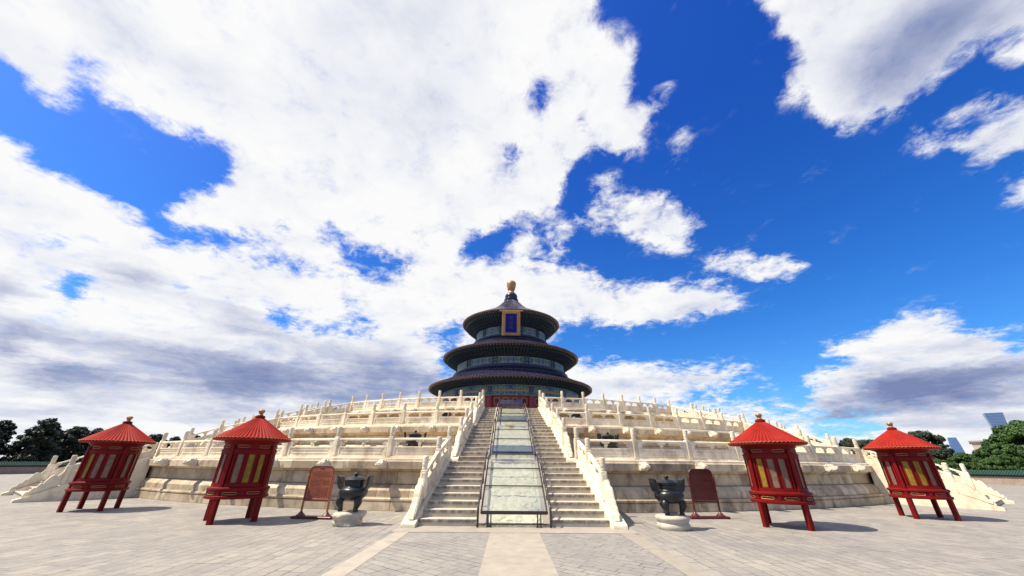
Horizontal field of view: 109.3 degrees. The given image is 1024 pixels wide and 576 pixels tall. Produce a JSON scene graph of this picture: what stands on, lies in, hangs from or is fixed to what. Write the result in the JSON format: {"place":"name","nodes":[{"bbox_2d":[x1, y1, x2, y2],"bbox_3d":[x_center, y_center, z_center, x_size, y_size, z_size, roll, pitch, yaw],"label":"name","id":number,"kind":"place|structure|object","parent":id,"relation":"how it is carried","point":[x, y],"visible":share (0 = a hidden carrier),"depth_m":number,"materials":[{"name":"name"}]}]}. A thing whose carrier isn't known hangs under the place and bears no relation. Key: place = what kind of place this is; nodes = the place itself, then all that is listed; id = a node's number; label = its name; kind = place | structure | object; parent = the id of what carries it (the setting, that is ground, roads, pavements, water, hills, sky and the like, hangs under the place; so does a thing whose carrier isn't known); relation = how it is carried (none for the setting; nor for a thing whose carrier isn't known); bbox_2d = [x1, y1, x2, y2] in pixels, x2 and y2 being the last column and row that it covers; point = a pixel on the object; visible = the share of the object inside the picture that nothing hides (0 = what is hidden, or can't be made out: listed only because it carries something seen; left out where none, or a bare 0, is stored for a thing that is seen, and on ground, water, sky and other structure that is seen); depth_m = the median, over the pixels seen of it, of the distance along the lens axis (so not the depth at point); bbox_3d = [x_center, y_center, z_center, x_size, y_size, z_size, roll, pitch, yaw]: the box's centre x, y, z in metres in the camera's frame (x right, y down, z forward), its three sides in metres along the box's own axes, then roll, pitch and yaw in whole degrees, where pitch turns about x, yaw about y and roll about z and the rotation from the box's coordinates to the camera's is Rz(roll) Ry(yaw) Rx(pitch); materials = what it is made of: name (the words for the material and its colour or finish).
{"place":"outdoors","nodes":[
{"label":"outdoors","id":0,"kind":"place"},
{"bbox_2d":[278,424,740,455],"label":"marble terrace","id":1,"kind":"structure","parent":0,"point":[441,430],"depth_m":22.24,"materials":[{"name":"stone"}]},
{"bbox_2d":[232,415,253,427],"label":"marble balustrade","id":2,"kind":"object","parent":1,"relation":"on","point":[238,421],"visible":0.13,"depth_m":30.50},
{"bbox_2d":[276,412,348,425],"bbox_3d":[-17.024,10.843,29.318,5.140,1.880,5.370,-17,-31,32],"label":"marble stairway","id":3,"kind":"object","parent":1,"relation":"on","point":[335,417],"visible":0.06,"depth_m":29.26,"materials":[{"name":"stone"}]},
{"bbox_2d":[268,404,320,423],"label":"stair balustrade","id":4,"kind":"object","parent":3,"relation":"on","point":[287,414],"visible":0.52,"depth_m":30.87,"materials":[{"name":"stone"}]},
{"bbox_2d":[290,400,350,420],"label":"stair balustrade","id":5,"kind":"object","parent":3,"relation":"on","point":[328,409],"visible":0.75,"depth_m":29.00,"materials":[{"name":"stone"}]},
{"bbox_2d":[276,402,472,428],"bbox_3d":[-9.644,8.326,23.615,15.041,1.304,1.118,-7,-27,16],"label":"marble balustrade","id":6,"kind":"object","parent":1,"relation":"on","point":[403,418],"visible":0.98,"depth_m":22.85,"materials":[{"name":"stone"}]},
{"bbox_2d":[473,406,550,426],"bbox_3d":[-0.024,8.630,24.451,5.140,1.880,5.370,1,-26,0],"label":"marble stairway","id":7,"kind":"object","parent":1,"relation":"on","point":[486,416],"visible":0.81,"depth_m":23.98,"materials":[{"name":"stone"}]},
{"bbox_2d":[473,392,483,422],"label":"stair balustrade","id":8,"kind":"object","parent":7,"relation":"on","point":[477,410],"visible":0.98,"depth_m":23.93,"materials":[{"name":"stone"}]},
{"bbox_2d":[540,393,550,423],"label":"stair balustrade","id":9,"kind":"object","parent":7,"relation":"on","point":[544,406],"visible":0.98,"depth_m":23.93,"materials":[{"name":"stone"}]},
{"bbox_2d":[495,402,528,423],"bbox_3d":[-0.022,8.396,24.633,2.026,2.360,5.238,1,-26,0],"label":"railing","id":10,"kind":"object","parent":1,"relation":"on","point":[526,413],"visible":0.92,"depth_m":23.89,"materials":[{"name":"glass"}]},
{"bbox_2d":[568,411,581,417],"bbox_3d":[4.484,9.361,25.406,0.936,1.450,1.012,19,-32,-34],"label":"bronze censer","id":11,"kind":"object","parent":1,"relation":"on","point":[575,415],"visible":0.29,"depth_m":25.34,"materials":[{"name":"metal"}]},
{"bbox_2d":[551,403,744,432],"bbox_3d":[9.609,8.543,23.714,15.040,1.305,1.118,9,-27,-16],"label":"marble balustrade","id":12,"kind":"object","parent":1,"relation":"on","point":[587,419],"visible":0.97,"depth_m":22.90,"materials":[{"name":"stone"}]},
{"bbox_2d":[672,414,706,423],"bbox_3d":[16.871,11.224,29.494,5.140,1.880,5.370,18,-31,-32],"label":"marble stairway","id":13,"kind":"object","parent":1,"relation":"on","point":[686,420],"visible":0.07,"depth_m":29.29,"materials":[{"name":"stone"}]},
{"bbox_2d":[671,403,731,425],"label":"stair balustrade","id":14,"kind":"object","parent":13,"relation":"on","point":[692,412],"visible":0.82,"depth_m":29.14,"materials":[{"name":"stone"}]},
{"bbox_2d":[698,408,750,429],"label":"stair balustrade","id":15,"kind":"object","parent":13,"relation":"on","point":[743,419],"visible":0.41,"depth_m":31.05,"materials":[{"name":"stone"}]},
{"bbox_2d":[766,419,784,428],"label":"marble balustrade","id":16,"kind":"object","parent":1,"relation":"on","point":[781,426],"visible":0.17,"depth_m":30.33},
{"bbox_2d":[349,407,672,421],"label":"marble terrace","id":17,"kind":"structure","parent":0,"point":[462,414],"depth_m":27.89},
{"bbox_2d":[303,401,326,411],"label":"marble balustrade","id":18,"kind":"object","parent":17,"relation":"on","point":[317,405],"visible":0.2,"depth_m":34.34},
{"bbox_2d":[349,390,484,411],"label":"marble balustrade","id":19,"kind":"object","parent":17,"relation":"on","point":[459,402],"visible":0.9,"depth_m":28.42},
{"bbox_2d":[428,280,591,407],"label":"round temple hall","id":20,"kind":"structure","parent":17,"relation":"on","point":[510,355],"depth_m":47.64,"materials":[{"name":"wood"}]},
{"bbox_2d":[538,390,671,414],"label":"marble balustrade","id":21,"kind":"object","parent":17,"relation":"on","point":[602,405],"visible":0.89,"depth_m":28.51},
{"bbox_2d":[694,404,713,415],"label":"marble balustrade","id":22,"kind":"object","parent":17,"relation":"on","point":[695,406],"visible":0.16,"depth_m":34.53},
{"bbox_2d":[0,474,1023,575],"bbox_3d":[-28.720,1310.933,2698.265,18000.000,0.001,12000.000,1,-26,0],"label":"ground","id":23,"kind":"structure","parent":0,"point":[131,536],"depth_m":9.05,"materials":[{"name":"stone"}]},
{"bbox_2d":[0,429,3,454],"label":"cypress tree","id":24,"kind":"object","parent":23,"relation":"on","point":[1,437],"visible":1,"depth_m":55.06,"materials":[{"name":"green plant"}]},
{"bbox_2d":[0,420,18,455],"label":"cypress tree","id":25,"kind":"object","parent":23,"relation":"on","point":[7,427],"visible":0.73,"depth_m":59.63,"materials":[{"name":"green plant"}]},
{"bbox_2d":[0,419,60,461],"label":"cypress tree","id":26,"kind":"object","parent":23,"relation":"on","point":[37,441],"visible":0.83,"depth_m":56.60,"materials":[{"name":"green plant"}]},
{"bbox_2d":[10,418,60,461],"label":"cypress tree","id":27,"kind":"object","parent":23,"relation":"on","point":[25,446],"visible":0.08,"depth_m":61.93,"materials":[{"name":"green plant"}]},
{"bbox_2d":[0,461,78,473],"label":"courtyard wall","id":28,"kind":"structure","parent":23,"relation":"on","point":[18,467],"depth_m":50.06,"materials":[{"name":"stone"}]},
{"bbox_2d":[16,425,64,461],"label":"cypress tree","id":29,"kind":"object","parent":23,"relation":"on","point":[61,434],"visible":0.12,"depth_m":60.80,"materials":[{"name":"green plant"}]},
{"bbox_2d":[35,426,87,461],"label":"cypress tree","id":30,"kind":"object","parent":23,"relation":"on","point":[70,443],"visible":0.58,"depth_m":62.86,"materials":[{"name":"green plant"}]},
{"bbox_2d":[0,457,151,502],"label":"marble stairway","id":31,"kind":"object","parent":23,"relation":"on","point":[138,475],"visible":0.28,"depth_m":18.19,"materials":[{"name":"stone"}]},
{"bbox_2d":[8,456,83,490],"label":"stair balustrade","id":32,"kind":"object","parent":31,"relation":"on","point":[51,469],"visible":0.33,"depth_m":20.57,"materials":[{"name":"stone"}]},
{"bbox_2d":[20,443,157,497],"bbox_3d":[-20.976,9.044,18.377,0.286,2.485,4.059,-14,-29,27],"label":"stair balustrade","id":33,"kind":"object","parent":31,"relation":"on","point":[67,475],"visible":0.45,"depth_m":17.41,"materials":[{"name":"stone"}]},
{"bbox_2d":[82,426,91,435],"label":"cypress tree","id":34,"kind":"object","parent":23,"relation":"on","point":[87,430],"visible":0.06,"depth_m":73.27,"materials":[{"name":"green plant"}]},
{"bbox_2d":[78,429,103,460],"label":"cypress tree","id":35,"kind":"object","parent":23,"relation":"on","point":[85,446],"visible":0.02,"depth_m":65.01,"materials":[{"name":"green plant"}]},
{"bbox_2d":[90,428,103,433],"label":"cypress tree","id":36,"kind":"object","parent":23,"relation":"on","point":[94,431],"visible":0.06,"depth_m":75.24,"materials":[{"name":"green plant"}]},
{"bbox_2d":[56,416,156,512],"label":"red pavilion","id":37,"kind":"structure","parent":23,"relation":"on","point":[107,465],"depth_m":14.17,"materials":[{"name":"paint"}]},
{"bbox_2d":[81,454,94,477],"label":"window","id":38,"kind":"structure","parent":37,"relation":"in","point":[92,455],"depth_m":13.88,"materials":[{"name":"glass"}]},
{"bbox_2d":[89,454,104,477],"bbox_3d":[-15.888,6.820,13.928,0.190,0.840,0.017,10,-27,-19],"label":"window","id":39,"kind":"structure","parent":37,"relation":"in","point":[101,456],"depth_m":13.92,"materials":[{"name":"fabric"}]},
{"bbox_2d":[100,454,115,477],"bbox_3d":[-15.632,6.894,14.075,0.190,0.840,0.017,24,-34,-39],"label":"window","id":40,"kind":"structure","parent":37,"relation":"in","point":[109,463],"depth_m":14.07,"materials":[{"name":"fabric"}]},
{"bbox_2d":[120,455,132,477],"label":"window","id":41,"kind":"structure","parent":37,"relation":"in","point":[130,456],"depth_m":14.52,"materials":[{"name":"paper"}]},
{"bbox_2d":[144,434,159,453],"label":"cypress tree","id":42,"kind":"object","parent":23,"relation":"on","point":[154,437],"visible":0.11,"depth_m":75.82,"materials":[{"name":"green plant"}]},
{"bbox_2d":[169,436,180,440],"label":"cypress tree","id":43,"kind":"object","parent":23,"relation":"on","point":[176,438],"visible":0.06,"depth_m":90.22,"materials":[{"name":"green plant"}]},
{"bbox_2d":[203,409,291,524],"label":"red pavilion","id":44,"kind":"structure","parent":23,"relation":"on","point":[246,461],"depth_m":11.79,"materials":[{"name":"paint"}]},
{"bbox_2d":[215,454,225,482],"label":"window","id":45,"kind":"structure","parent":44,"relation":"in","point":[224,456],"depth_m":11.64,"materials":[{"name":"glass"}]},
{"bbox_2d":[230,454,243,482],"bbox_3d":[-8.773,5.757,11.610,0.190,0.840,0.017,8,-27,-15],"label":"window","id":46,"kind":"structure","parent":44,"relation":"in","point":[240,456],"depth_m":11.60,"materials":[{"name":"glass"}]},
{"bbox_2d":[241,454,254,482],"bbox_3d":[-8.506,5.823,11.742,0.190,0.840,0.017,21,-32,-36],"label":"window","id":47,"kind":"structure","parent":44,"relation":"in","point":[251,458],"depth_m":11.73,"materials":[{"name":"yellow fabric"}]},
{"bbox_2d":[253,455,264,481],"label":"window","id":48,"kind":"structure","parent":44,"relation":"in","point":[261,460],"depth_m":11.95,"materials":[{"name":"glass"}]},
{"bbox_2d":[290,466,334,519],"bbox_3d":[-6.715,7.053,12.602,1.434,1.606,0.320,-3,-26,7],"label":"notice board","id":49,"kind":"object","parent":23,"relation":"on","point":[319,483],"visible":1,"depth_m":12.62,"materials":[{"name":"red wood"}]},
{"bbox_2d":[332,472,373,526],"bbox_3d":[-5.009,6.604,11.410,1.024,1.460,1.017,16,-30,-29],"label":"bronze censer","id":50,"kind":"object","parent":23,"relation":"on","point":[354,489],"visible":0.99,"depth_m":11.16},
{"bbox_2d":[321,532,407,575],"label":"path border","id":51,"kind":"object","parent":23,"relation":"on","point":[346,567],"visible":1,"depth_m":7.31,"materials":[{"name":"stone"}]},
{"bbox_2d":[346,532,489,575],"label":"paved strip","id":52,"kind":"object","parent":23,"relation":"on","point":[430,554],"visible":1,"depth_m":7.35,"materials":[{"name":"stone"}]},
{"bbox_2d":[132,457,886,512],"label":"marble terrace","id":53,"kind":"structure","parent":23,"relation":"on","point":[391,488],"depth_m":15.71,"materials":[{"name":"stone"}]},
{"bbox_2d":[142,445,166,456],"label":"marble balustrade","id":54,"kind":"object","parent":53,"relation":"on","point":[144,449],"visible":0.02,"depth_m":32.53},
{"bbox_2d":[154,426,451,457],"bbox_3d":[-11.440,7.548,17.690,18.216,1.306,1.323,-7,-27,16],"label":"marble balustrade","id":55,"kind":"object","parent":53,"relation":"on","point":[389,448],"visible":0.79,"depth_m":16.23,"materials":[{"name":"stone"}]},
{"bbox_2d":[404,430,426,445],"bbox_3d":[-4.924,7.930,18.275,1.012,1.450,0.936,-13,-29,26],"label":"bronze censer","id":56,"kind":"object","parent":53,"relation":"on","point":[414,434],"visible":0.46,"depth_m":18.20,"materials":[{"name":"metal"}]},
{"bbox_2d":[489,419,535,459],"bbox_3d":[0.014,7.724,19.068,2.106,2.510,4.838,1,-26,0],"label":"metal railing","id":57,"kind":"object","parent":53,"relation":"on","point":[514,452],"visible":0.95,"depth_m":17.94,"materials":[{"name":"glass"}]},
{"bbox_2d":[451,424,574,461],"bbox_3d":[0.013,7.958,18.886,5.740,2.030,4.970,1,-26,0],"label":"marble stairway","id":58,"kind":"object","parent":53,"relation":"on","point":[475,446],"visible":0.85,"depth_m":18.34,"materials":[{"name":"stone"}]},
{"bbox_2d":[452,408,471,455],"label":"stair balustrade","id":59,"kind":"object","parent":58,"relation":"on","point":[463,428],"visible":1,"depth_m":18.46,"materials":[{"name":"stone"}]},
{"bbox_2d":[552,409,572,456],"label":"stair balustrade","id":60,"kind":"object","parent":58,"relation":"on","point":[560,430],"visible":1,"depth_m":18.52,"materials":[{"name":"stone"}]},
{"bbox_2d":[597,432,618,447],"bbox_3d":[4.895,8.040,18.326,1.012,1.450,0.936,-12,-28,23],"label":"bronze censer","id":61,"kind":"object","parent":53,"relation":"on","point":[607,436],"visible":0.46,"depth_m":18.28,"materials":[{"name":"metal"}]},
{"bbox_2d":[574,427,865,462],"bbox_3d":[11.483,7.806,17.809,18.216,1.306,1.324,9,-27,-16],"label":"marble balustrade","id":62,"kind":"object","parent":53,"relation":"on","point":[634,450],"visible":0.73,"depth_m":16.30,"materials":[{"name":"stone"}]},
{"bbox_2d":[850,450,877,462],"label":"marble balustrade","id":63,"kind":"object","parent":53,"relation":"on","point":[872,455],"visible":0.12,"depth_m":33.01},
{"bbox_2d":[400,458,627,529],"bbox_3d":[0.053,7.128,12.937,6.660,1.930,4.280,1,-26,0],"label":"marble stairway","id":64,"kind":"object","parent":23,"relation":"on","point":[452,497],"visible":0.91,"depth_m":12.43,"materials":[{"name":"stone"}]},
{"bbox_2d":[408,437,448,519],"bbox_3d":[-2.909,6.693,13.205,0.286,2.485,4.059,-1,-26,4],"label":"stair balustrade","id":65,"kind":"object","parent":64,"relation":"on","point":[427,480],"visible":1,"depth_m":12.51,"materials":[{"name":"stone"}]},
{"bbox_2d":[577,438,619,521],"bbox_3d":[3.021,6.759,13.236,0.286,2.485,4.059,3,-26,-5],"label":"stair balustrade","id":66,"kind":"object","parent":64,"relation":"on","point":[599,480],"visible":1,"depth_m":12.55,"materials":[{"name":"stone"}]},
{"bbox_2d":[390,526,638,533],"bbox_3d":[0.063,7.173,10.915,6.840,0.001,2.100,1,-26,0],"label":"path landing","id":67,"kind":"object","parent":23,"relation":"on","point":[608,530],"visible":0.6,"depth_m":10.40,"materials":[{"name":"stone"}]},
{"bbox_2d":[476,451,551,527],"bbox_3d":[0.054,6.899,13.117,2.246,2.420,4.148,1,-26,0],"label":"metal railing","id":68,"kind":"object","parent":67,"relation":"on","point":[537,513],"visible":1,"depth_m":11.53,"materials":[{"name":"black metal"}]},
{"bbox_2d":[540,533,686,575],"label":"paved strip","id":69,"kind":"object","parent":23,"relation":"on","point":[595,555],"visible":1,"depth_m":7.44,"materials":[{"name":"stone"}]},
{"bbox_2d":[621,534,709,575],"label":"path border","id":70,"kind":"object","parent":23,"relation":"on","point":[684,567],"visible":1,"depth_m":7.45,"materials":[{"name":"stone"}]},
{"bbox_2d":[648,475,690,530],"bbox_3d":[4.849,6.560,11.152,1.012,1.450,0.936,-12,-29,24],"label":"bronze censer","id":71,"kind":"object","parent":23,"relation":"on","point":[666,491],"visible":0.99,"depth_m":10.91,"materials":[{"name":"metal"}]},
{"bbox_2d":[688,469,730,518],"bbox_3d":[7.071,7.562,13.402,1.452,1.606,0.320,2,-26,-3],"label":"notice board","id":72,"kind":"object","parent":23,"relation":"on","point":[702,485],"visible":1,"depth_m":13.42,"materials":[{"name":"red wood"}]},
{"bbox_2d":[728,413,816,530],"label":"red pavilion","id":73,"kind":"structure","parent":23,"relation":"on","point":[770,455],"depth_m":11.65,"materials":[{"name":"paint"}]},
{"bbox_2d":[756,459,767,486],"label":"window","id":74,"kind":"structure","parent":73,"relation":"in","point":[759,463],"depth_m":11.76,"materials":[{"name":"glass"}]},
{"bbox_2d":[766,459,779,487],"bbox_3d":[8.305,5.885,11.566,0.190,0.840,0.017,-17,-31,32],"label":"window","id":75,"kind":"structure","parent":73,"relation":"in","point":[770,463],"depth_m":11.55,"materials":[{"name":"fabric"}]},
{"bbox_2d":[778,459,791,487],"bbox_3d":[8.584,5.833,11.455,0.190,0.840,0.017,-5,-26,11],"label":"window","id":76,"kind":"structure","parent":73,"relation":"in","point":[781,461],"depth_m":11.44,"materials":[{"name":"fabric"}]},
{"bbox_2d":[795,459,804,487],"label":"window","id":77,"kind":"structure","parent":73,"relation":"in","point":[795,459],"depth_m":11.53,"materials":[{"name":"fabric"}]},
{"bbox_2d":[838,438,854,453],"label":"broadleaf tree","id":78,"kind":"object","parent":23,"relation":"on","point":[846,442],"visible":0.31,"depth_m":86.24,"materials":[{"name":"green plant"}]},
{"bbox_2d":[853,439,875,457],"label":"broadleaf tree","id":79,"kind":"object","parent":23,"relation":"on","point":[862,443],"visible":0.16,"depth_m":77.36,"materials":[{"name":"green plant"}]},
{"bbox_2d":[862,422,961,520],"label":"red pavilion","id":80,"kind":"structure","parent":23,"relation":"on","point":[908,466],"depth_m":13.97,"materials":[{"name":"paint"}]},
{"bbox_2d":[885,461,896,484],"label":"window","id":81,"kind":"structure","parent":80,"relation":"in","point":[886,462],"depth_m":14.37,"materials":[{"name":"glass"}]},
{"bbox_2d":[901,461,916,484],"bbox_3d":[15.178,7.075,13.896,0.017,0.840,0.190,23,-33,-38],"label":"window","id":82,"kind":"structure","parent":80,"relation":"in","point":[907,469],"depth_m":13.89,"materials":[{"name":"yellow fabric"}]},
{"bbox_2d":[912,461,928,485],"bbox_3d":[15.427,7.000,13.737,0.190,0.840,0.017,-10,-28,21],"label":"window","id":83,"kind":"structure","parent":80,"relation":"in","point":[916,463],"depth_m":13.73,"materials":[{"name":"yellow glass"}]},
{"bbox_2d":[923,461,937,485],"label":"window","id":84,"kind":"structure","parent":80,"relation":"in","point":[925,462],"depth_m":13.67,"materials":[{"name":"glass"}]},
{"bbox_2d":[908,430,954,455],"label":"broadleaf tree","id":85,"kind":"object","parent":23,"relation":"on","point":[938,440],"visible":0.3,"depth_m":64.68,"materials":[{"name":"green plant"}]},
{"bbox_2d":[929,450,951,460],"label":"broadleaf tree","id":86,"kind":"object","parent":23,"relation":"on","point":[941,454],"visible":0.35,"depth_m":58.59,"materials":[{"name":"green plant"}]},
{"bbox_2d":[868,463,1015,510],"bbox_3d":[23.401,10.713,19.906,6.660,1.930,4.280,18,-31,-32],"label":"marble stairway","id":87,"kind":"object","parent":23,"relation":"on","point":[881,484],"visible":0.34,"depth_m":18.34,"materials":[{"name":"stone"}]},
{"bbox_2d":[862,449,996,505],"bbox_3d":[20.976,9.516,18.595,0.286,2.485,4.059,15,-30,-28],"label":"stair balustrade","id":88,"kind":"object","parent":87,"relation":"on","point":[950,482],"visible":0.48,"depth_m":17.61,"materials":[{"name":"stone"}]},
{"bbox_2d":[935,464,1006,499],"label":"stair balustrade","id":89,"kind":"object","parent":87,"relation":"on","point":[972,483],"visible":0.35,"depth_m":20.82,"materials":[{"name":"stone"}]},
{"bbox_2d":[933,458,952,469],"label":"broadleaf tree","id":90,"kind":"object","parent":23,"relation":"on","point":[938,461],"visible":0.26,"depth_m":53.41,"materials":[{"name":"green plant"}]},
{"bbox_2d":[947,452,977,469],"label":"broadleaf tree","id":91,"kind":"object","parent":23,"relation":"on","point":[955,460],"visible":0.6,"depth_m":51.68,"materials":[{"name":"green plant"}]},
{"bbox_2d":[971,443,1023,470],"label":"broadleaf tree","id":92,"kind":"object","parent":23,"relation":"on","point":[997,451],"visible":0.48,"depth_m":47.99,"materials":[{"name":"green plant"}]},
{"bbox_2d":[976,456,1019,470],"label":"broadleaf tree","id":93,"kind":"object","parent":23,"relation":"on","point":[986,463],"visible":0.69,"depth_m":46.82,"materials":[{"name":"green plant"}]},
{"bbox_2d":[980,419,1023,445],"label":"broadleaf tree","id":94,"kind":"object","parent":23,"relation":"on","point":[995,430],"visible":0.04,"depth_m":53.79,"materials":[{"name":"green plant"}]},
{"bbox_2d":[988,423,1023,457],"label":"broadleaf tree","id":95,"kind":"object","parent":23,"relation":"on","point":[1011,435],"visible":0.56,"depth_m":49.01,"materials":[{"name":"green plant"}]},
{"bbox_2d":[0,0,1023,457],"label":"sky","id":96,"kind":"structure","parent":0,"point":[807,214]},
{"bbox_2d":[478,533,558,575],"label":"path","id":97,"kind":"structure","parent":0,"point":[516,554],"depth_m":7.37,"materials":[{"name":"stone"}]},
{"bbox_2d":[947,437,964,454],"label":"glass tower","id":98,"kind":"structure","parent":0,"point":[954,444],"depth_m":1384.28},
{"bbox_2d":[968,441,982,449],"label":"distant building","id":99,"kind":"structure","parent":0,"point":[976,444],"depth_m":151.42,"materials":[{"name":"stone"}]},
{"bbox_2d":[939,469,1023,485],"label":"courtyard wall","id":100,"kind":"structure","parent":0,"point":[1005,477],"depth_m":42.96,"materials":[{"name":"stone"}]},
{"bbox_2d":[982,412,1006,429],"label":"glass tower","id":101,"kind":"structure","parent":0,"point":[994,419],"depth_m":2381.61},
{"bbox_3d":[-20.112,10.578,24.648,5.740,2.030,4.970,-17,-31,32],"label":"marble stairway","id":102,"kind":"object","parent":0,"visible":0},
{"bbox_2d":[168,420,244,447],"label":"stair balustrade","id":103,"kind":"object","parent":102,"relation":"on","point":[192,437],"visible":0.37,"depth_m":26.06,"materials":[{"name":"stone"}]},
{"bbox_2d":[197,416,277,446],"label":"stair balustrade","id":104,"kind":"object","parent":102,"relation":"on","point":[220,431],"visible":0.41,"depth_m":22.98,"materials":[{"name":"stone"}]},
{"bbox_3d":[20.013,11.029,24.856,5.740,2.030,4.970,18,-31,-32],"label":"marble stairway","id":105,"kind":"object","parent":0,"visible":0},
{"bbox_2d":[743,421,823,452],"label":"stair balustrade","id":106,"kind":"object","parent":105,"relation":"on","point":[818,450],"visible":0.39,"depth_m":23.12,"materials":[{"name":"stone"}]},
{"bbox_2d":[779,425,850,453],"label":"stair balustrade","id":107,"kind":"object","parent":105,"relation":"on","point":[827,442],"visible":0.48,"depth_m":26.16,"materials":[{"name":"stone"}]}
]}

